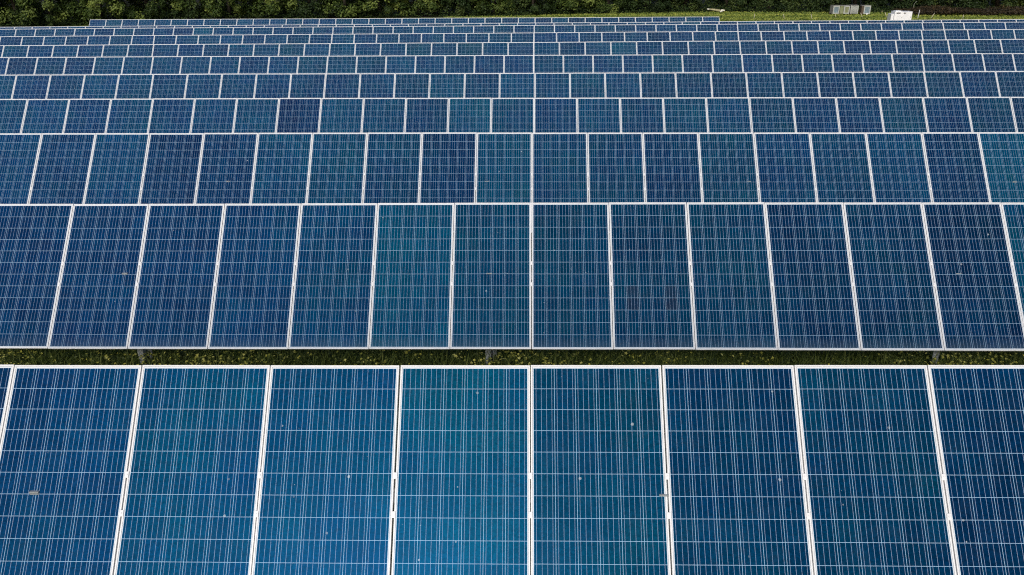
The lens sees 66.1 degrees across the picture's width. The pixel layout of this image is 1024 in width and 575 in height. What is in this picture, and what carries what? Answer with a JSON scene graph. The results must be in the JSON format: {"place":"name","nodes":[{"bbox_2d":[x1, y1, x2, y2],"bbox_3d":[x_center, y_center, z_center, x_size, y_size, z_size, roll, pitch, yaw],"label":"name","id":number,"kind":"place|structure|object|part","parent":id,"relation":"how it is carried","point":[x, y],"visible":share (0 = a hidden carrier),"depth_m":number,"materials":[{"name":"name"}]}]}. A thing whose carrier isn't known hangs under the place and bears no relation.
{"place":"outdoors","nodes":[
{"label":"outdoors","id":0,"kind":"place"},
{"bbox_2d":[0,308,1023,387],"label":"meadow grass","id":1,"kind":"structure","parent":0,"point":[513,361],"depth_m":10.58,"materials":[{"name":"green plant"}]},
{"bbox_2d":[0,327,1023,376],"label":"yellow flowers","id":2,"kind":"object","parent":1,"relation":"on","point":[626,353],"visible":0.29,"depth_m":10.50,"materials":[{"name":"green plant"}]},
{"bbox_2d":[0,12,1023,574],"bbox_3d":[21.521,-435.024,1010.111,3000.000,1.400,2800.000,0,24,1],"label":"ground","id":3,"kind":"structure","parent":0,"point":[646,360],"depth_m":10.80,"materials":[{"name":"green plant"}]},
{"bbox_2d":[89,17,719,25],"bbox_3d":[-6.700,-15.082,47.836,38.556,2.407,1.299,0,24,1],"label":"solar array","id":4,"kind":"object","parent":3,"relation":"on","point":[147,22],"visible":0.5,"depth_m":47.90,"materials":[{"name":"glass"}]},
{"bbox_2d":[0,365,1023,574],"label":"solar array","id":5,"kind":"object","parent":3,"relation":"on","point":[290,470],"visible":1,"depth_m":5.87,"materials":[{"name":"glass"}]},
{"bbox_2d":[0,202,1023,364],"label":"solar array","id":6,"kind":"object","parent":3,"relation":"on","point":[935,277],"visible":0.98,"depth_m":10.02,"materials":[{"name":"glass"}]},
{"bbox_2d":[0,132,1023,233],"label":"solar array","id":7,"kind":"object","parent":3,"relation":"on","point":[198,168],"visible":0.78,"depth_m":14.25,"materials":[{"name":"glass"}]},
{"bbox_2d":[0,97,1023,170],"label":"solar array","id":8,"kind":"object","parent":3,"relation":"on","point":[638,115],"visible":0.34,"depth_m":18.50,"materials":[{"name":"glass"}]},
{"bbox_2d":[0,71,1023,132],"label":"solar array","id":9,"kind":"object","parent":3,"relation":"on","point":[653,85],"visible":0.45,"depth_m":22.64,"materials":[{"name":"glass"}]},
{"bbox_2d":[0,53,1023,97],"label":"solar array","id":10,"kind":"object","parent":3,"relation":"on","point":[909,62],"visible":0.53,"depth_m":26.86,"materials":[{"name":"glass"}]},
{"bbox_2d":[0,39,1023,72],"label":"solar array","id":11,"kind":"object","parent":3,"relation":"on","point":[718,47],"visible":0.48,"depth_m":31.05,"materials":[{"name":"glass"}]},
{"bbox_2d":[0,29,1023,54],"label":"solar array","id":12,"kind":"object","parent":3,"relation":"on","point":[570,37],"visible":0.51,"depth_m":35.27,"materials":[{"name":"glass"}]},
{"bbox_2d":[0,22,1023,40],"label":"solar array","id":13,"kind":"object","parent":3,"relation":"on","point":[504,29],"visible":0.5,"depth_m":39.38,"materials":[{"name":"glass"}]},
{"bbox_2d":[0,19,1023,31],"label":"solar array","id":14,"kind":"object","parent":3,"relation":"on","point":[642,23],"visible":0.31,"depth_m":43.64,"materials":[{"name":"glass"}]},
{"bbox_2d":[707,8,724,11],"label":"fallen log","id":15,"kind":"object","parent":3,"relation":"on","point":[720,10],"visible":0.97,"depth_m":77.10,"materials":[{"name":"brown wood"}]},
{"bbox_2d":[443,11,1023,22],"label":"lawn grass","id":16,"kind":"structure","parent":3,"relation":"on","point":[771,18],"depth_m":72.92,"materials":[{"name":"green plant"}]},
{"bbox_2d":[829,5,839,14],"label":"pallet crate","id":17,"kind":"object","parent":3,"relation":"on","point":[834,9],"visible":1,"depth_m":73.59,"materials":[{"name":"white plastic"}]},
{"bbox_2d":[839,5,849,14],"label":"pallet crate","id":18,"kind":"object","parent":3,"relation":"on","point":[844,9],"visible":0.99,"depth_m":73.48,"materials":[{"name":"white plastic"}]},
{"bbox_2d":[849,5,858,14],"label":"pallet crate","id":19,"kind":"object","parent":3,"relation":"on","point":[853,9],"visible":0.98,"depth_m":73.45,"materials":[{"name":"white plastic"}]},
{"bbox_2d":[859,5,870,13],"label":"pallet crate","id":20,"kind":"object","parent":3,"relation":"on","point":[864,9],"visible":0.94,"depth_m":73.14,"materials":[{"name":"white plastic"}]},
{"bbox_2d":[887,10,912,19],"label":"electrical cabinet","id":21,"kind":"object","parent":3,"relation":"on","point":[898,15],"visible":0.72,"depth_m":66.23,"materials":[{"name":"white metal"}]},
{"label":"door","id":22,"kind":"part","parent":21,"relation":"part of","materials":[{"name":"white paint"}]},
{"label":"door","id":23,"kind":"part","parent":21,"relation":"part of","materials":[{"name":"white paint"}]},
{"bbox_2d":[8,0,1023,19],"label":"forest floor","id":24,"kind":"structure","parent":0,"point":[197,1],"depth_m":79.61,"materials":[{"name":"green plant"}]},
{"bbox_2d":[0,0,46,26],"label":"broadleaf tree","id":25,"kind":"object","parent":24,"relation":"on","point":[11,11],"visible":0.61,"depth_m":68.35,"materials":[{"name":"green plant"}]},
{"bbox_2d":[13,0,89,26],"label":"broadleaf tree","id":26,"kind":"object","parent":24,"relation":"on","point":[30,12],"visible":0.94,"depth_m":67.97,"materials":[{"name":"green plant"}]},
{"bbox_2d":[60,0,126,24],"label":"broadleaf tree","id":27,"kind":"object","parent":24,"relation":"on","point":[90,11],"visible":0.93,"depth_m":68.98,"materials":[{"name":"green plant"}]},
{"bbox_2d":[123,0,186,18],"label":"broadleaf tree","id":28,"kind":"object","parent":24,"relation":"on","point":[152,10],"visible":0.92,"depth_m":71.61,"materials":[{"name":"green plant"}]},
{"bbox_2d":[157,0,223,18],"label":"dark tree","id":29,"kind":"object","parent":24,"relation":"on","point":[191,5],"visible":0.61,"depth_m":72.29,"materials":[{"name":"green plant"}]},
{"bbox_2d":[198,0,253,18],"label":"broadleaf tree","id":30,"kind":"object","parent":24,"relation":"on","point":[212,7],"visible":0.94,"depth_m":72.65,"materials":[{"name":"green plant"}]},
{"bbox_2d":[241,0,297,18],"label":"broadleaf tree","id":31,"kind":"object","parent":24,"relation":"on","point":[269,8],"visible":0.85,"depth_m":73.17,"materials":[{"name":"green plant"}]},
{"bbox_2d":[278,0,334,16],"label":"dark tree","id":32,"kind":"object","parent":24,"relation":"on","point":[303,7],"visible":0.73,"depth_m":73.72,"materials":[{"name":"green plant"}]},
{"bbox_2d":[313,0,368,17],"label":"broadleaf tree","id":33,"kind":"object","parent":24,"relation":"on","point":[351,8],"visible":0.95,"depth_m":73.80,"materials":[{"name":"green plant"}]},
{"bbox_2d":[354,0,407,16],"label":"broadleaf tree","id":34,"kind":"object","parent":24,"relation":"on","point":[370,6],"visible":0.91,"depth_m":74.34,"materials":[{"name":"green plant"}]},
{"bbox_2d":[398,0,444,16],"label":"broadleaf tree","id":35,"kind":"object","parent":24,"relation":"on","point":[427,5],"visible":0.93,"depth_m":74.71,"materials":[{"name":"green plant"}]},
{"bbox_2d":[431,0,476,14],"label":"dark tree","id":36,"kind":"object","parent":24,"relation":"on","point":[460,6],"visible":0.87,"depth_m":75.08,"materials":[{"name":"green plant"}]},
{"bbox_2d":[469,0,517,14],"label":"broadleaf tree","id":37,"kind":"object","parent":24,"relation":"on","point":[500,5],"visible":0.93,"depth_m":75.27,"materials":[{"name":"green plant"}]},
{"bbox_2d":[1,0,1010,20],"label":"woodland","id":38,"kind":"object","parent":24,"relation":"on","point":[446,8],"visible":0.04,"depth_m":80.45,"materials":[{"name":"green plant"}]},
{"bbox_2d":[0,2,1019,26],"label":"undergrowth","id":39,"kind":"object","parent":24,"relation":"on","point":[685,8],"visible":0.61,"depth_m":75.70,"materials":[{"name":"green plant"}]},
{"bbox_2d":[508,0,562,13],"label":"dark tree","id":40,"kind":"object","parent":24,"relation":"on","point":[532,5],"visible":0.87,"depth_m":76.11,"materials":[{"name":"green plant"}]},
{"bbox_2d":[552,0,594,12],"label":"broadleaf tree","id":41,"kind":"object","parent":24,"relation":"on","point":[570,4],"visible":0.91,"depth_m":76.07,"materials":[{"name":"green plant"}]},
{"bbox_2d":[590,0,640,13],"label":"broadleaf tree","id":42,"kind":"object","parent":24,"relation":"on","point":[616,6],"visible":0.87,"depth_m":76.74,"materials":[{"name":"green plant"}]},
{"bbox_2d":[611,0,671,10],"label":"dark tree","id":43,"kind":"object","parent":24,"relation":"on","point":[656,4],"visible":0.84,"depth_m":77.13,"materials":[{"name":"green plant"}]},
{"bbox_2d":[659,0,703,9],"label":"dark tree","id":44,"kind":"object","parent":24,"relation":"on","point":[694,3],"visible":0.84,"depth_m":78.15,"materials":[{"name":"green plant"}]},
{"bbox_2d":[704,0,751,9],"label":"dark tree","id":45,"kind":"object","parent":24,"relation":"on","point":[741,3],"visible":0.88,"depth_m":78.87,"materials":[{"name":"green plant"}]},
{"bbox_2d":[746,0,801,11],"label":"dark tree","id":46,"kind":"object","parent":24,"relation":"on","point":[774,3],"visible":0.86,"depth_m":77.79,"materials":[{"name":"green plant"}]},
{"bbox_2d":[796,0,838,9],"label":"dark tree","id":47,"kind":"object","parent":24,"relation":"on","point":[813,4],"visible":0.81,"depth_m":76.95,"materials":[{"name":"green plant"}]},
{"bbox_2d":[825,0,875,7],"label":"dark tree","id":48,"kind":"object","parent":24,"relation":"on","point":[855,2],"visible":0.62,"depth_m":77.52,"materials":[{"name":"green plant"}]},
{"bbox_2d":[871,0,934,9],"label":"dark tree","id":49,"kind":"object","parent":24,"relation":"on","point":[900,4],"visible":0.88,"depth_m":76.48,"materials":[{"name":"green plant"}]},
{"bbox_2d":[915,0,981,8],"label":"dark tree","id":50,"kind":"object","parent":24,"relation":"on","point":[968,3],"visible":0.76,"depth_m":76.02,"materials":[{"name":"green plant"}]},
{"bbox_2d":[892,4,1023,15],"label":"bracken","id":51,"kind":"object","parent":24,"relation":"on","point":[994,10],"visible":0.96,"depth_m":72.31,"materials":[{"name":"green plant"}]},
{"bbox_2d":[972,0,1023,7],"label":"dark tree","id":52,"kind":"object","parent":24,"relation":"on","point":[998,2],"visible":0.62,"depth_m":76.95,"materials":[{"name":"green plant"}]},
{"bbox_2d":[1012,0,1023,6],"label":"broadleaf tree","id":53,"kind":"object","parent":24,"relation":"on","point":[1021,4],"visible":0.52,"depth_m":77.36,"materials":[{"name":"green plant"}]}
]}

